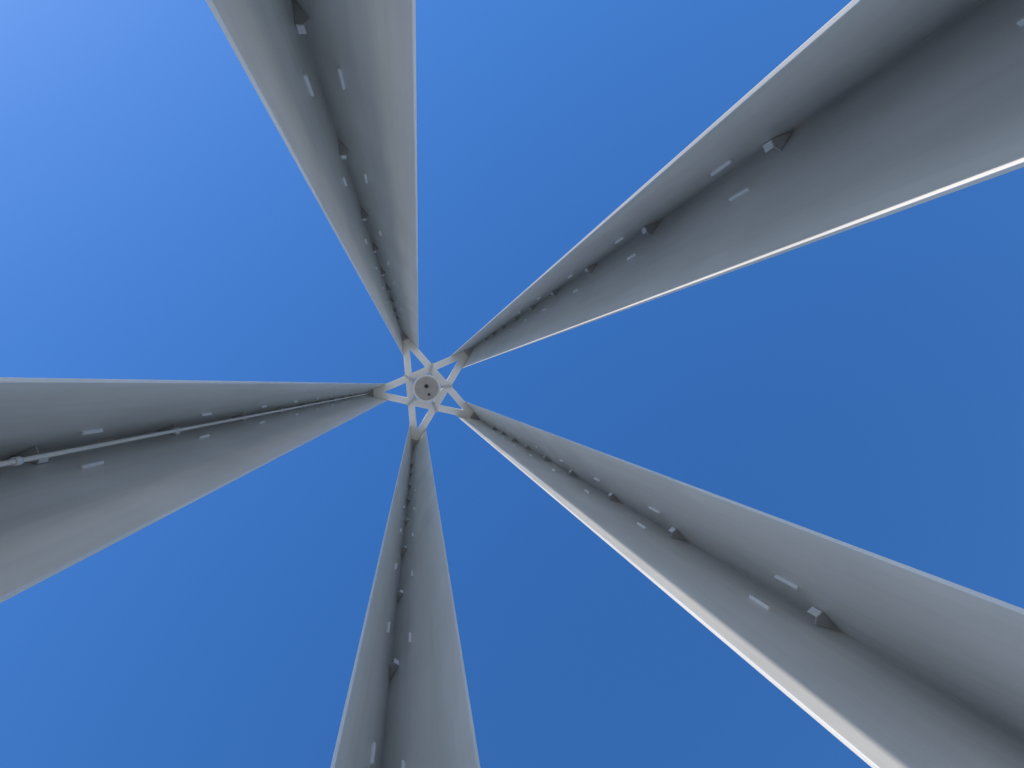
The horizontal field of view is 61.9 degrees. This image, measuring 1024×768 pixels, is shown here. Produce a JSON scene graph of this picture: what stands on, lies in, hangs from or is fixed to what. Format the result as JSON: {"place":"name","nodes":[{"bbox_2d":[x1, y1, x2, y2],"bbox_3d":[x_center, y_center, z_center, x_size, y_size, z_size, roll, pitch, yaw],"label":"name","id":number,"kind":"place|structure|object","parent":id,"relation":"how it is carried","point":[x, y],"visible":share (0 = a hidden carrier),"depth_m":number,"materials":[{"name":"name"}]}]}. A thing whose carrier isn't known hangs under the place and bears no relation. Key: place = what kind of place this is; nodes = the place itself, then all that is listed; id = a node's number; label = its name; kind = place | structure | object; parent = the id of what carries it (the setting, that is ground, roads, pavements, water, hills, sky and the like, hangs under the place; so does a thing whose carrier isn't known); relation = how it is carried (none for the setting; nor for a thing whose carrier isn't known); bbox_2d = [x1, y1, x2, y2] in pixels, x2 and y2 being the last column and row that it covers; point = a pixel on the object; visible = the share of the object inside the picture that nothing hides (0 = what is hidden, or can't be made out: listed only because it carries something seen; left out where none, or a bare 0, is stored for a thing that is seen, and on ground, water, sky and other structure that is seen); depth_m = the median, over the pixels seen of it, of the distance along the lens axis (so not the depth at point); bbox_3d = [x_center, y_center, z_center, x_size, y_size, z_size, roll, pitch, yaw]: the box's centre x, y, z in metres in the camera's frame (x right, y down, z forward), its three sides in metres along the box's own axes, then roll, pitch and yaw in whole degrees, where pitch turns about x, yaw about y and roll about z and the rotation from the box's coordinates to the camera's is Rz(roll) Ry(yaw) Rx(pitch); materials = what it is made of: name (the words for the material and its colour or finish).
{"place":"outdoors","nodes":[
{"label":"outdoors","id":0,"kind":"place"},
{"bbox_2d":[0,0,1023,767],"label":"sky","id":1,"kind":"structure","parent":0,"point":[862,386],"materials":[{"name":"blue"}]},
{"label":"base plate","id":2,"kind":"object","parent":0,"visible":0},
{"bbox_2d":[456,401,1023,767],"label":"column","id":3,"kind":"structure","parent":2,"relation":"on","point":[903,666],"depth_m":2.48,"materials":[{"name":"metal"}]},
{"bbox_2d":[373,390,472,418],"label":"star beam","id":4,"kind":"structure","parent":3,"relation":"attached to","point":[421,404],"depth_m":19.70,"materials":[{"name":"grey metal"}]},
{"bbox_2d":[403,337,473,411],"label":"star beam","id":5,"kind":"structure","parent":3,"relation":"attached to","point":[426,363],"depth_m":19.74,"materials":[{"name":"grey metal"}]},
{"bbox_2d":[404,363,452,411],"bbox_3d":[-1.929,0.085,19.644,1.128,0.530,1.152,0,-90,-6],"label":"round floodlight","id":6,"kind":"object","parent":5,"relation":"attached to","point":[427,387],"visible":1,"depth_m":19.42,"materials":[{"name":"white paint"}]},
{"bbox_2d":[470,412,480,420],"bbox_3d":[-0.819,0.787,19.817,0.266,0.015,0.180,31,-93,-5],"label":"cap gusset","id":7,"kind":"object","parent":3,"relation":"attached to","point":[474,416],"visible":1,"depth_m":19.80,"materials":[{"name":"paint"}]},
{"bbox_2d":[486,421,836,628],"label":"climbing brackets","id":8,"kind":"object","parent":3,"relation":"attached to","point":[822,620],"visible":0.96,"depth_m":3.19,"materials":[{"name":"metal"}]},
{"label":"concrete plaza","id":9,"kind":"structure","parent":0,"visible":0},
{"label":"base plate","id":10,"kind":"object","parent":9,"relation":"on","visible":0},
{"bbox_2d":[451,0,1023,367],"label":"column","id":11,"kind":"structure","parent":10,"relation":"on","point":[879,109],"depth_m":2.29,"materials":[{"name":"metal"}]},
{"bbox_2d":[373,351,463,391],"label":"star beam","id":12,"kind":"structure","parent":11,"relation":"attached to","point":[418,373],"depth_m":19.69,"materials":[{"name":"grey metal"}]},
{"bbox_2d":[464,346,474,356],"bbox_3d":[-0.965,-0.789,19.802,0.266,0.015,0.180,-41,-86,-5],"label":"cap gusset","id":13,"kind":"object","parent":11,"relation":"attached to","point":[468,351],"visible":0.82,"depth_m":19.79,"materials":[{"name":"paint"}]},
{"bbox_2d":[478,17,1023,345],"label":"climbing brackets","id":14,"kind":"object","parent":11,"relation":"attached to","point":[778,142],"visible":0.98,"depth_m":3.20,"materials":[{"name":"metal"}]},
{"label":"base plate","id":15,"kind":"object","parent":9,"relation":"on","visible":0},
{"bbox_2d":[206,0,418,353],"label":"column","id":16,"kind":"structure","parent":15,"relation":"on","point":[367,116],"depth_m":3.04,"materials":[{"name":"metal"}]},
{"bbox_2d":[294,2,403,326],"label":"climbing brackets","id":17,"kind":"object","parent":16,"relation":"attached to","point":[302,18],"visible":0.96,"depth_m":3.12,"materials":[{"name":"metal"}]},
{"bbox_2d":[401,330,408,340],"bbox_3d":[-2.522,-1.098,19.632,0.170,0.015,0.281,-42,-86,-5],"label":"cap gusset","id":18,"kind":"object","parent":16,"relation":"attached to","point":[404,336],"visible":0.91,"depth_m":19.63,"materials":[{"name":"paint"}]},
{"bbox_2d":[402,341,416,438],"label":"star beam","id":19,"kind":"structure","parent":16,"relation":"attached to","point":[409,388],"depth_m":19.68,"materials":[{"name":"grey metal"}]},
{"bbox_3d":[-0.848,0.210,-1.612,1.070,0.080,0.889,0,-90,-6],"label":"base plate","id":20,"kind":"object","parent":9,"relation":"on","visible":0},
{"bbox_2d":[0,377,386,602],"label":"column","id":21,"kind":"structure","parent":20,"relation":"on","point":[59,513],"depth_m":2.76,"materials":[{"name":"metal"}]},
{"bbox_2d":[10,393,351,468],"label":"climbing brackets","id":22,"kind":"object","parent":21,"relation":"attached to","point":[31,451],"visible":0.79,"depth_m":2.99,"materials":[{"name":"metal"}]},
{"bbox_2d":[0,394,365,466],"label":"conduit","id":23,"kind":"object","parent":21,"relation":"attached to","point":[16,461],"visible":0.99,"depth_m":3.34,"materials":[{"name":"metal"}]},
{"bbox_2d":[364,390,373,396],"bbox_3d":[-3.273,0.257,19.550,0.281,0.015,0.170,-24,-87,-6],"label":"cap gusset","id":24,"kind":"object","parent":21,"relation":"attached to","point":[370,393],"visible":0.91,"depth_m":19.55,"materials":[{"name":"paint"}]},
{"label":"base plate","id":25,"kind":"object","parent":9,"relation":"on","visible":0},
{"bbox_2d":[330,425,479,767],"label":"column","id":26,"kind":"structure","parent":25,"relation":"on","point":[414,711],"depth_m":3.86,"materials":[{"name":"metal"}]},
{"bbox_2d":[370,457,416,767],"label":"climbing brackets","id":27,"kind":"object","parent":26,"relation":"attached to","point":[393,666],"visible":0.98,"depth_m":4.62,"materials":[{"name":"metal"}]},
{"bbox_2d":[411,439,418,450],"bbox_3d":[-2.236,1.404,19.663,0.175,0.015,0.279,0,-90,-6],"label":"cap gusset","id":28,"kind":"object","parent":26,"relation":"attached to","point":[414,442],"visible":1,"depth_m":19.65,"materials":[{"name":"paint"}]},
{"bbox_2d":[412,352,467,439],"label":"star beam","id":29,"kind":"structure","parent":26,"relation":"attached to","point":[428,417],"depth_m":19.75,"materials":[{"name":"grey metal"}]}
]}

